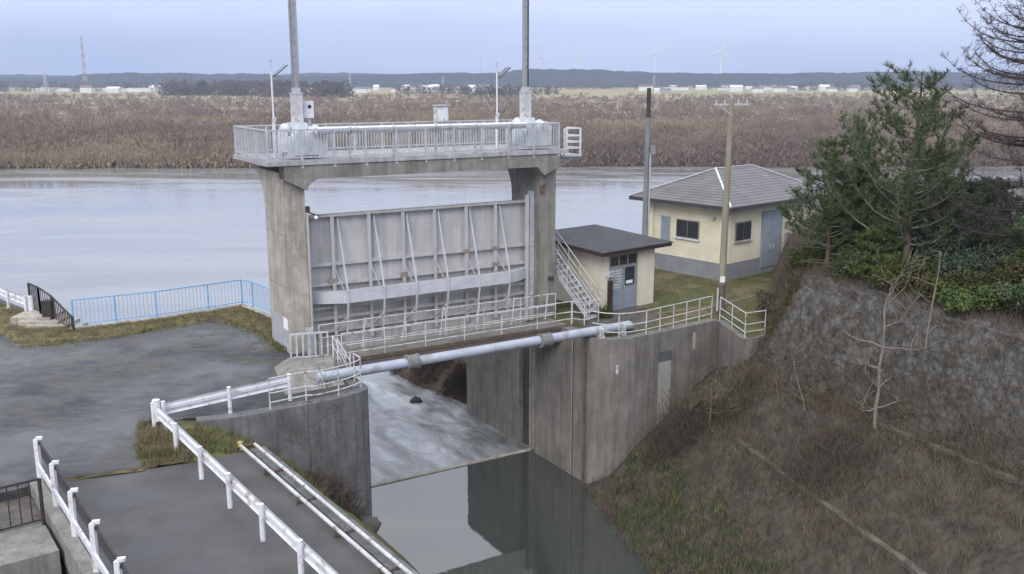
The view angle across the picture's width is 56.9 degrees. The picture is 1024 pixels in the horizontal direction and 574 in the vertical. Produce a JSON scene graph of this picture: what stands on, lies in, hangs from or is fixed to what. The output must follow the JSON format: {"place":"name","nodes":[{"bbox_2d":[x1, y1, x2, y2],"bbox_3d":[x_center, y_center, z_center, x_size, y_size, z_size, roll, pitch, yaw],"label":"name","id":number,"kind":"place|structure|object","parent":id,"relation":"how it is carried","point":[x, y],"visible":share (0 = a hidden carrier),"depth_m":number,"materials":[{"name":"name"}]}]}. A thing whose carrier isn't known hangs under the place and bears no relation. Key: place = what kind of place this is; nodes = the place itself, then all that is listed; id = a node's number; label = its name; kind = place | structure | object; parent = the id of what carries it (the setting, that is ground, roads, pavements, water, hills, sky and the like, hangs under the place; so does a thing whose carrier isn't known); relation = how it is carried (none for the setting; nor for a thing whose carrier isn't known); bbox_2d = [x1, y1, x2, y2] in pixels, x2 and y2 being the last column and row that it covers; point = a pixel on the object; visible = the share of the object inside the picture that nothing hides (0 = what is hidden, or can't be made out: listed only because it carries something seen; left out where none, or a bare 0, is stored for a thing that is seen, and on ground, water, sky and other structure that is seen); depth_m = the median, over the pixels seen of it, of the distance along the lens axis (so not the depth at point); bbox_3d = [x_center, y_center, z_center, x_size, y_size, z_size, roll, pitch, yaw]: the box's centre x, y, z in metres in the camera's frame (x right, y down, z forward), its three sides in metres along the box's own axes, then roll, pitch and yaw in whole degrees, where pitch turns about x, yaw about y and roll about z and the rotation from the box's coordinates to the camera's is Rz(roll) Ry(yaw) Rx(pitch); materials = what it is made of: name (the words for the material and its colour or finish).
{"place":"outdoors","nodes":[
{"label":"outdoors","id":0,"kind":"place"},
{"bbox_2d":[0,299,352,573],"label":"yard ground","id":1,"kind":"structure","parent":0,"point":[79,409],"depth_m":30.32,"materials":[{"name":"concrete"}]},
{"bbox_2d":[0,287,34,310],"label":"guardrail","id":2,"kind":"object","parent":1,"relation":"on","point":[8,295],"visible":0.81,"depth_m":39.98,"materials":[{"name":"white metal"}]},
{"bbox_2d":[0,495,41,532],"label":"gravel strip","id":3,"kind":"object","parent":1,"relation":"on","point":[15,511],"depth_m":22.03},
{"bbox_2d":[0,523,61,573],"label":"ditch wall","id":4,"kind":"structure","parent":1,"relation":"on","point":[32,549],"depth_m":20.04,"materials":[{"name":"concrete"}]},
{"bbox_2d":[0,478,45,530],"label":"dark fence","id":5,"kind":"object","parent":4,"relation":"on","point":[40,492],"visible":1,"depth_m":20.91,"materials":[{"name":"black metal"}]},
{"bbox_2d":[10,310,87,327],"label":"river steps","id":6,"kind":"structure","parent":1,"relation":"on","point":[34,319],"depth_m":38.04,"materials":[{"name":"concrete"}]},
{"bbox_2d":[27,283,74,329],"bbox_3d":[-18.686,1.105,38.201,3.903,2.072,0.479,9,15,36],"label":"stair railing","id":7,"kind":"object","parent":6,"relation":"on","point":[47,307],"visible":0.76,"depth_m":38.07,"materials":[{"name":"grey metal"}]},
{"bbox_2d":[0,304,281,350],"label":"grass verge","id":8,"kind":"object","parent":1,"relation":"on","point":[8,325],"depth_m":37.52,"materials":[{"name":"plant"}]},
{"bbox_2d":[0,302,333,499],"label":"dry grass tufts","id":9,"kind":"object","parent":1,"relation":"on","point":[158,450],"visible":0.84,"depth_m":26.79,"materials":[{"name":"plant"}]},
{"bbox_2d":[70,279,270,329],"bbox_3d":[-13.692,0.707,39.215,8.156,1.302,3.152,-2,12,-10],"label":"riverside fence","id":10,"kind":"object","parent":1,"relation":"on","point":[196,312],"visible":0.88,"depth_m":39.28,"materials":[{"name":"blue metal"}]},
{"bbox_2d":[152,373,291,430],"bbox_3d":[-8.426,3.380,27.816,4.242,1.020,0.237,-10,16,-39],"label":"guardrail","id":11,"kind":"object","parent":1,"relation":"on","point":[229,393],"visible":0.78,"depth_m":27.76,"materials":[{"name":"white metal"}]},
{"bbox_2d":[196,349,371,515],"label":"channel wall","id":12,"kind":"structure","parent":1,"relation":"on","point":[263,427],"depth_m":29.11,"materials":[{"name":"grey concrete"}]},
{"bbox_2d":[268,353,361,408],"bbox_3d":[-5.888,2.969,29.246,0.796,1.019,3.452,9,15,36],"label":"curved railing","id":13,"kind":"object","parent":12,"relation":"on","point":[338,389],"visible":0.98,"depth_m":28.88,"materials":[{"name":"grey metal"}]},
{"bbox_2d":[289,327,328,357],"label":"rail gate","id":14,"kind":"structure","parent":1,"relation":"on","point":[310,339],"depth_m":33.48,"materials":[{"name":"grey metal"}]},
{"bbox_2d":[274,357,344,394],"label":"anchor block","id":15,"kind":"structure","parent":1,"relation":"on","point":[294,365],"depth_m":31.08,"materials":[{"name":"concrete"}]},
{"bbox_2d":[233,119,568,448],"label":"gate tower","id":16,"kind":"structure","parent":1,"relation":"on","point":[287,182],"depth_m":34.82,"materials":[{"name":"concrete"}]},
{"bbox_2d":[269,59,287,157],"bbox_3d":[-8.182,-6.263,33.324,0.610,3.440,0.400,-7,14,-30],"label":"solar lamp","id":17,"kind":"object","parent":16,"relation":"on","point":[278,71],"visible":0.91,"depth_m":33.17,"materials":[{"name":"grey metal"}]},
{"bbox_2d":[276,0,326,156],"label":"gate hoist","id":18,"kind":"object","parent":16,"relation":"on","point":[296,106],"visible":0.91,"depth_m":33.21,"materials":[{"name":"paint"}]},
{"bbox_2d":[305,206,319,348],"bbox_3d":[-7.134,-0.172,34.109,0.547,5.500,0.300,3,13,15],"label":"gate guide","id":19,"kind":"object","parent":16,"relation":"attached to","point":[307,211],"visible":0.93,"depth_m":33.89,"materials":[{"name":"metal"}]},
{"bbox_2d":[308,199,526,352],"bbox_3d":[-3.361,-0.170,37.032,10.000,5.860,1.105,-7,14,-30],"label":"gate leaf","id":20,"kind":"object","parent":16,"relation":"attached to","point":[375,263],"visible":0.88,"depth_m":36.94,"materials":[{"name":"grey paint"}]},
{"bbox_2d":[316,122,527,157],"bbox_3d":[-3.139,-5.524,35.296,8.600,1.141,0.310,-7,14,-30],"label":"drive shaft cover","id":21,"kind":"object","parent":16,"relation":"on","point":[434,130],"visible":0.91,"depth_m":34.97,"materials":[{"name":"grey metal"}]},
{"bbox_2d":[432,105,449,150],"bbox_3d":[-2.787,-6.254,37.181,0.580,1.790,0.420,-7,14,-30],"label":"control box","id":22,"kind":"object","parent":16,"relation":"on","point":[440,112],"visible":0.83,"depth_m":36.94,"materials":[{"name":"white paint"}]},
{"bbox_2d":[523,320,529,445],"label":"stop log groove","id":23,"kind":"object","parent":16,"relation":"attached to","point":[526,396],"visible":0.43,"depth_m":41.06},
{"bbox_2d":[506,0,550,147],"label":"gate hoist","id":24,"kind":"object","parent":16,"relation":"on","point":[525,92],"visible":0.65,"depth_m":38.01,"materials":[{"name":"paint"}]},
{"bbox_2d":[525,183,552,320],"bbox_3d":[1.104,-1.434,39.130,1.177,5.843,0.546,4,13,19],"label":"gate guide","id":25,"kind":"object","parent":16,"relation":"attached to","point":[529,241],"visible":0.97,"depth_m":39.26,"materials":[{"name":"paint"}]},
{"bbox_2d":[561,127,581,164],"bbox_3d":[2.039,-5.770,39.297,1.342,1.703,1.100,-7,14,-30],"label":"side landing","id":26,"kind":"object","parent":16,"relation":"attached to","point":[569,156],"visible":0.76,"depth_m":39.06,"materials":[{"name":"metal"}]},
{"bbox_2d":[0,72,383,77],"bbox_3d":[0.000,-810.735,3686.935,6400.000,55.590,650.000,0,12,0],"label":"hills","id":27,"kind":"structure","parent":0,"point":[300,74],"depth_m":3584.83,"materials":[{"name":"grey"}]},
{"bbox_2d":[45,450,392,573],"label":"bridge road","id":28,"kind":"structure","parent":0,"point":[178,519],"depth_m":20.98,"materials":[{"name":"grey asphalt"}]},
{"bbox_2d":[29,479,100,573],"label":"bridge kerb","id":29,"kind":"structure","parent":28,"relation":"on","point":[75,556],"depth_m":20.47,"materials":[{"name":"concrete"}]},
{"bbox_2d":[33,436,129,573],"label":"bridge railing","id":30,"kind":"object","parent":29,"relation":"on","point":[114,559],"visible":0.97,"depth_m":20.02,"materials":[{"name":"white metal"}]},
{"bbox_2d":[150,402,337,573],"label":"guardrail","id":31,"kind":"object","parent":28,"relation":"on","point":[299,546],"visible":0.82,"depth_m":20.99,"materials":[{"name":"white metal"}]},
{"bbox_2d":[250,446,418,573],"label":"bridge edge beam","id":32,"kind":"structure","parent":28,"relation":"on","point":[377,554],"depth_m":21.42,"materials":[{"name":"grey concrete"}]},
{"bbox_2d":[235,441,413,573],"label":"twin pipes","id":33,"kind":"object","parent":32,"relation":"on","point":[239,446],"visible":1,"depth_m":21.19,"materials":[{"name":"grey metal"}]},
{"bbox_2d":[153,420,419,573],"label":"grass slope","id":34,"kind":"structure","parent":0,"point":[182,424],"depth_m":26.64,"materials":[{"name":"green plant"}]},
{"bbox_2d":[274,367,347,475],"bbox_3d":[-5.909,4.157,27.858,2.162,3.848,2.574,-2,12,-11],"label":"bare tree","id":35,"kind":"object","parent":34,"relation":"on","point":[310,453],"visible":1,"depth_m":27.95,"materials":[{"name":"brown plant"}]},
{"bbox_2d":[303,462,371,520],"bbox_3d":[-5.218,6.275,28.154,1.985,2.293,2.431,0,12,0],"label":"bramble bush","id":36,"kind":"object","parent":34,"relation":"on","point":[340,497],"visible":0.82,"depth_m":27.70,"materials":[{"name":"brown plant"}]},
{"bbox_2d":[395,358,466,403],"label":"river spit","id":37,"kind":"structure","parent":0,"point":[435,386],"depth_m":49.01,"materials":[{"name":"soil"}]},
{"bbox_2d":[407,360,452,389],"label":"bramble bush","id":38,"kind":"object","parent":37,"relation":"on","point":[424,368],"visible":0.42,"depth_m":49.27,"materials":[{"name":"brown plant"}]},
{"bbox_2d":[440,358,466,403],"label":"bramble bush","id":39,"kind":"object","parent":37,"relation":"on","point":[461,371],"visible":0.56,"depth_m":47.59,"materials":[{"name":"brown plant"}]},
{"bbox_2d":[362,375,532,483],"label":"rapids water","id":40,"kind":"structure","parent":0,"point":[432,430],"depth_m":42.76,"materials":[{"name":"white liquid"}]},
{"bbox_2d":[371,449,649,573],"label":"channel water","id":41,"kind":"structure","parent":0,"point":[530,512],"depth_m":34.16,"materials":[{"name":"grey liquid"}]},
{"bbox_2d":[0,166,1023,404],"bbox_3d":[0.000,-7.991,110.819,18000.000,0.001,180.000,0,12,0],"label":"river water","id":42,"kind":"structure","parent":0,"point":[67,236],"depth_m":113.61,"materials":[{"name":"liquid"}]},
{"bbox_2d":[371,448,531,486],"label":"weir sill","id":43,"kind":"structure","parent":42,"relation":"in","point":[447,468],"depth_m":38.96,"materials":[{"name":"concrete"}]},
{"bbox_2d":[0,69,1023,87],"bbox_3d":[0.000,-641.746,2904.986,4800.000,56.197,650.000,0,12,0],"label":"hills","id":44,"kind":"structure","parent":0,"point":[553,78],"depth_m":2730.95,"materials":[{"name":"grey"}]},
{"bbox_2d":[0,87,1023,168],"bbox_3d":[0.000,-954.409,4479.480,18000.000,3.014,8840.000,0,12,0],"label":"ground","id":45,"kind":"structure","parent":0,"point":[606,92],"depth_m":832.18,"materials":[{"name":"brown plant"}]},
{"bbox_2d":[0,79,1023,97],"bbox_3d":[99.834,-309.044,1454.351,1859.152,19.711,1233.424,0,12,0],"label":"tree belt","id":46,"kind":"object","parent":45,"relation":"on","point":[281,88],"visible":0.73,"depth_m":1029.65,"materials":[{"name":"plant"}]},
{"bbox_2d":[0,0,1023,75],"label":"sky","id":47,"kind":"structure","parent":0,"point":[209,37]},
{"bbox_2d":[546,268,773,337],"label":"grass terrace","id":48,"kind":"structure","parent":0,"point":[659,274],"depth_m":42.37,"materials":[{"name":"green plant"}]},
{"bbox_2d":[318,293,571,366],"bbox_3d":[-2.336,1.713,35.992,10.148,1.719,1.593,-7,14,-30],"label":"footbridge","id":49,"kind":"object","parent":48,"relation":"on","point":[419,346],"visible":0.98,"depth_m":35.59,"materials":[{"name":"metal"}]},
{"bbox_2d":[466,348,522,442],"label":"channel wall","id":50,"kind":"structure","parent":48,"relation":"on","point":[495,390],"depth_m":42.79,"materials":[{"name":"concrete"}]},
{"bbox_2d":[555,229,601,319],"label":"steel staircase","id":51,"kind":"structure","parent":48,"relation":"on","point":[567,282],"depth_m":39.75,"materials":[{"name":"grey metal"}]},
{"bbox_2d":[555,224,672,312],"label":"hut","id":52,"kind":"object","parent":48,"relation":"on","point":[627,258],"visible":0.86,"depth_m":41.08,"materials":[{"name":"white paint"}]},
{"bbox_2d":[610,264,635,310],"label":"door","id":53,"kind":"structure","parent":52,"relation":"in","point":[624,277],"depth_m":40.68,"materials":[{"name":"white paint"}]},
{"bbox_2d":[569,310,663,334],"bbox_3d":[4.635,1.484,38.583,3.921,0.070,3.700,-4,13,-18],"label":"hut apron","id":54,"kind":"object","parent":48,"relation":"on","point":[610,320],"visible":0.52,"depth_m":38.90,"materials":[{"name":"grey concrete"}]},
{"bbox_2d":[315,321,633,383],"bbox_3d":[-0.738,2.205,34.010,13.240,0.605,0.868,-7,14,-30],"label":"pipe","id":55,"kind":"object","parent":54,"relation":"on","point":[417,360],"depth_m":33.28,"materials":[{"name":"metal"}]},
{"bbox_2d":[534,316,716,483],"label":"channel wing wall","id":56,"kind":"structure","parent":48,"relation":"on","point":[595,395],"depth_m":37.23,"materials":[{"name":"concrete"}]},
{"bbox_2d":[592,296,712,337],"bbox_3d":[5.832,1.191,37.459,5.832,1.019,1.032,-7,14,-30],"label":"curved railing","id":57,"kind":"object","parent":48,"relation":"on","point":[673,322],"visible":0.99,"depth_m":36.99,"materials":[{"name":"grey metal"}]},
{"bbox_2d":[642,88,673,235],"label":"utility pole","id":58,"kind":"object","parent":48,"relation":"on","point":[649,150],"visible":0.79,"depth_m":44.53,"materials":[{"name":"concrete"}]},
{"bbox_2d":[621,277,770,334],"bbox_3d":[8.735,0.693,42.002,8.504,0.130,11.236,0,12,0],"label":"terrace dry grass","id":59,"kind":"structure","parent":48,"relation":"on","point":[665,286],"depth_m":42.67,"materials":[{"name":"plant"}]},
{"bbox_2d":[626,277,771,333],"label":"terrace grass","id":60,"kind":"structure","parent":48,"relation":"on","point":[703,302],"depth_m":42.15,"materials":[{"name":"green plant"}]},
{"bbox_2d":[629,164,826,280],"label":"pump house","id":61,"kind":"structure","parent":48,"relation":"on","point":[685,217],"depth_m":47.97,"materials":[{"name":"paint"}]},
{"bbox_2d":[674,218,699,241],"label":"window frame","id":62,"kind":"structure","parent":61,"relation":"in","point":[685,229],"depth_m":47.84,"materials":[{"name":"white metal"}]},
{"bbox_2d":[734,220,752,243],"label":"window frame","id":63,"kind":"structure","parent":61,"relation":"in","point":[742,229],"depth_m":46.97,"materials":[{"name":"white metal"}]},
{"bbox_2d":[760,209,782,267],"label":"double door","id":64,"kind":"structure","parent":61,"relation":"in","point":[771,224],"depth_m":48.62,"materials":[{"name":"metal"}]},
{"bbox_2d":[714,94,749,312],"bbox_3d":[8.950,-3.284,39.389,1.514,9.350,0.384,0,12,0],"label":"utility pole","id":65,"kind":"object","parent":48,"relation":"on","point":[721,289],"visible":0.89,"depth_m":39.30,"materials":[{"name":"concrete"}]},
{"bbox_2d":[587,178,1023,573],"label":"embankment","id":66,"kind":"structure","parent":0,"point":[1009,559],"depth_m":29.29,"materials":[{"name":"soil"}]},
{"bbox_2d":[636,381,729,470],"bbox_3d":[6.439,5.255,35.494,3.609,3.413,2.963,3,13,14],"label":"bramble bush","id":67,"kind":"object","parent":66,"relation":"on","point":[672,431],"visible":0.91,"depth_m":35.35,"materials":[{"name":"brown plant"}]},
{"bbox_2d":[613,439,803,573],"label":"green weeds","id":68,"kind":"object","parent":66,"relation":"on","point":[715,509],"visible":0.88,"depth_m":31.57,"materials":[{"name":"green plant"}]},
{"bbox_2d":[677,361,739,426],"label":"bare tree","id":69,"kind":"object","parent":66,"relation":"on","point":[711,383],"visible":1,"depth_m":34.38,"materials":[{"name":"plant"}]},
{"bbox_2d":[701,359,765,433],"bbox_3d":[8.190,3.963,34.758,2.404,2.812,2.070,0,12,0],"label":"bramble bush","id":70,"kind":"object","parent":66,"relation":"on","point":[747,383],"visible":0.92,"depth_m":34.68,"materials":[{"name":"plant"}]},
{"bbox_2d":[715,320,765,367],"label":"terrace wall","id":71,"kind":"structure","parent":66,"relation":"on","point":[735,346],"depth_m":37.29,"materials":[{"name":"concrete"}]},
{"bbox_2d":[719,297,766,337],"bbox_3d":[8.741,1.190,37.464,1.030,1.019,2.666,-7,14,-28],"label":"corner railing","id":72,"kind":"object","parent":71,"relation":"on","point":[744,331],"visible":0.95,"depth_m":36.59,"materials":[{"name":"grey metal"}]},
{"bbox_2d":[754,288,778,316],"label":"shrub","id":73,"kind":"object","parent":66,"relation":"on","point":[762,300],"visible":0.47,"depth_m":39.06,"materials":[{"name":"plant"}]},
{"bbox_2d":[760,264,802,342],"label":"olive weeds","id":74,"kind":"object","parent":66,"relation":"on","point":[784,307],"visible":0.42,"depth_m":35.89,"materials":[{"name":"brown plant"}]},
{"bbox_2d":[757,256,805,323],"bbox_3d":[10.952,0.149,38.070,2.160,3.825,2.696,0,12,0],"label":"bramble bush","id":75,"kind":"object","parent":66,"relation":"on","point":[781,284],"visible":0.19,"depth_m":38.17,"materials":[{"name":"brown plant"}]},
{"bbox_2d":[580,230,1023,573],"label":"dead stems","id":76,"kind":"object","parent":66,"relation":"on","point":[880,431],"visible":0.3,"depth_m":29.91,"materials":[{"name":"brown plant"}]},
{"bbox_2d":[786,245,824,271],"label":"shrub","id":77,"kind":"object","parent":66,"relation":"on","point":[806,257],"visible":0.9,"depth_m":36.53,"materials":[{"name":"green plant"}]},
{"bbox_2d":[591,226,1023,573],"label":"dry grass tufts","id":78,"kind":"object","parent":66,"relation":"on","point":[827,271],"visible":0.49,"depth_m":28.82,"materials":[{"name":"plant"}]},
{"bbox_2d":[778,422,876,504],"bbox_3d":[9.918,5.451,29.644,2.864,2.215,3.232,0,12,0],"label":"bramble bush","id":79,"kind":"object","parent":66,"relation":"on","point":[840,434],"visible":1,"depth_m":29.48,"materials":[{"name":"brown plant"}]},
{"bbox_2d":[771,133,885,270],"bbox_3d":[11.803,-2.965,35.279,4.262,5.642,3.856,0,12,0],"label":"pine tree","id":80,"kind":"object","parent":66,"relation":"on","point":[829,205],"visible":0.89,"depth_m":35.07,"materials":[{"name":"green plant"}]},
{"bbox_2d":[734,438,927,573],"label":"ledge kerb","id":81,"kind":"structure","parent":66,"relation":"on","point":[891,553],"depth_m":26.91,"materials":[{"name":"grey concrete"}]},
{"bbox_2d":[815,166,882,262],"bbox_3d":[12.918,-2.560,36.056,2.719,4.418,2.657,4,13,19],"label":"pine tree","id":82,"kind":"object","parent":66,"relation":"on","point":[857,225],"visible":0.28,"depth_m":35.72,"materials":[{"name":"green plant"}]},
{"bbox_2d":[827,247,872,279],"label":"shrub","id":83,"kind":"object","parent":66,"relation":"on","point":[842,259],"visible":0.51,"depth_m":34.59,"materials":[{"name":"green plant"}]},
{"bbox_2d":[839,216,908,279],"bbox_3d":[13.098,-1.152,33.606,2.575,2.848,2.876,0,12,0],"label":"shrub","id":84,"kind":"object","parent":66,"relation":"on","point":[883,230],"visible":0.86,"depth_m":33.53,"materials":[{"name":"green plant"}]},
{"bbox_2d":[729,233,1023,486],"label":"vine stems","id":85,"kind":"object","parent":66,"relation":"on","point":[789,284],"visible":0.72,"depth_m":30.34,"materials":[{"name":"plant"}]},
{"bbox_2d":[866,255,928,292],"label":"shrub","id":86,"kind":"object","parent":66,"relation":"on","point":[886,275],"visible":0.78,"depth_m":32.20,"materials":[{"name":"green plant"}]},
{"bbox_2d":[826,240,970,429],"bbox_3d":[11.553,1.466,29.224,3.661,6.507,3.674,0,12,0],"label":"bare tree","id":87,"kind":"object","parent":66,"relation":"on","point":[878,386],"visible":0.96,"depth_m":29.39,"materials":[{"name":"grey plant"}]},
{"bbox_2d":[811,59,989,264],"bbox_3d":[13.482,-3.810,32.989,5.744,8.202,4.772,11,17,42],"label":"pine tree","id":88,"kind":"object","parent":66,"relation":"on","point":[866,161],"visible":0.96,"depth_m":32.26,"materials":[{"name":"green plant"}]},
{"bbox_2d":[803,274,1023,342],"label":"ledge kerb","id":89,"kind":"structure","parent":66,"relation":"on","point":[994,332],"depth_m":30.53,"materials":[{"name":"grey concrete"}]},
{"bbox_2d":[901,245,944,351],"bbox_3d":[12.738,0.306,29.694,1.132,3.757,2.112,4,13,19],"label":"bare tree","id":90,"kind":"object","parent":66,"relation":"on","point":[929,317],"visible":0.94,"depth_m":29.50,"materials":[{"name":"grey plant"}]},
{"bbox_2d":[881,149,984,258],"bbox_3d":[15.939,-3.019,36.418,3.627,4.833,3.602,-6,13,-24],"label":"pine tree","id":91,"kind":"object","parent":66,"relation":"on","point":[932,171],"visible":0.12,"depth_m":35.86,"materials":[{"name":"green plant"}]},
{"bbox_2d":[904,244,961,282],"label":"shrub","id":92,"kind":"object","parent":66,"relation":"on","point":[932,268],"visible":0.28,"depth_m":32.46,"materials":[{"name":"green plant"}]},
{"bbox_2d":[911,270,963,303],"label":"shrub","id":93,"kind":"object","parent":66,"relation":"on","point":[930,277],"visible":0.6,"depth_m":30.88,"materials":[{"name":"green plant"}]},
{"bbox_2d":[877,421,1023,488],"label":"ledge kerb","id":94,"kind":"structure","parent":66,"relation":"on","point":[1002,475],"depth_m":27.25,"materials":[{"name":"grey concrete"}]},
{"bbox_2d":[900,179,1003,276],"bbox_3d":[15.266,-1.768,32.891,3.575,4.062,3.279,0,12,0],"label":"pine tree","id":95,"kind":"object","parent":66,"relation":"on","point":[925,231],"visible":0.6,"depth_m":32.48,"materials":[{"name":"green plant"}]},
{"bbox_2d":[932,281,1001,315],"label":"shrub","id":96,"kind":"object","parent":66,"relation":"on","point":[959,299],"visible":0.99,"depth_m":29.27,"materials":[{"name":"green plant"}]},
{"bbox_2d":[925,240,1013,291],"bbox_3d":[15.127,-0.588,31.422,2.370,2.165,2.402,0,12,0],"label":"shrub","id":97,"kind":"object","parent":66,"relation":"on","point":[968,259],"visible":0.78,"depth_m":31.19,"materials":[{"name":"green plant"}]},
{"bbox_2d":[920,0,1023,254],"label":"larch tree","id":98,"kind":"object","parent":66,"relation":"on","point":[995,136],"visible":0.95,"depth_m":30.19,"materials":[{"name":"brown plant"}]},
{"bbox_2d":[938,265,1011,313],"bbox_3d":[14.748,0.154,29.965,1.988,1.548,2.046,0,12,0],"label":"shrub","id":99,"kind":"object","parent":66,"relation":"on","point":[968,286],"visible":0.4,"depth_m":29.94,"materials":[{"name":"green plant"}]},
{"bbox_2d":[937,175,1023,250],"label":"pine tree","id":100,"kind":"object","parent":66,"relation":"on","point":[972,186],"visible":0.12,"depth_m":37.28,"materials":[{"name":"green plant"}]},
{"bbox_2d":[955,176,1023,272],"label":"pine tree","id":101,"kind":"object","parent":66,"relation":"on","point":[1007,185],"visible":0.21,"depth_m":33.46,"materials":[{"name":"green plant"}]},
{"bbox_2d":[972,219,1022,283],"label":"shrub","id":102,"kind":"object","parent":66,"relation":"on","point":[999,240],"visible":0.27,"depth_m":32.10,"materials":[{"name":"green plant"}]},
{"bbox_2d":[986,247,1023,297],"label":"shrub","id":103,"kind":"object","parent":66,"relation":"on","point":[1013,272],"visible":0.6,"depth_m":29.79,"materials":[{"name":"green plant"}]},
{"bbox_2d":[988,278,1023,319],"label":"shrub","id":104,"kind":"object","parent":66,"relation":"on","point":[1009,297],"visible":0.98,"depth_m":28.68,"materials":[{"name":"green plant"}]},
{"bbox_2d":[997,214,1023,287],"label":"shrub","id":105,"kind":"object","parent":66,"relation":"on","point":[1019,235],"visible":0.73,"depth_m":30.05,"materials":[{"name":"green plant"}]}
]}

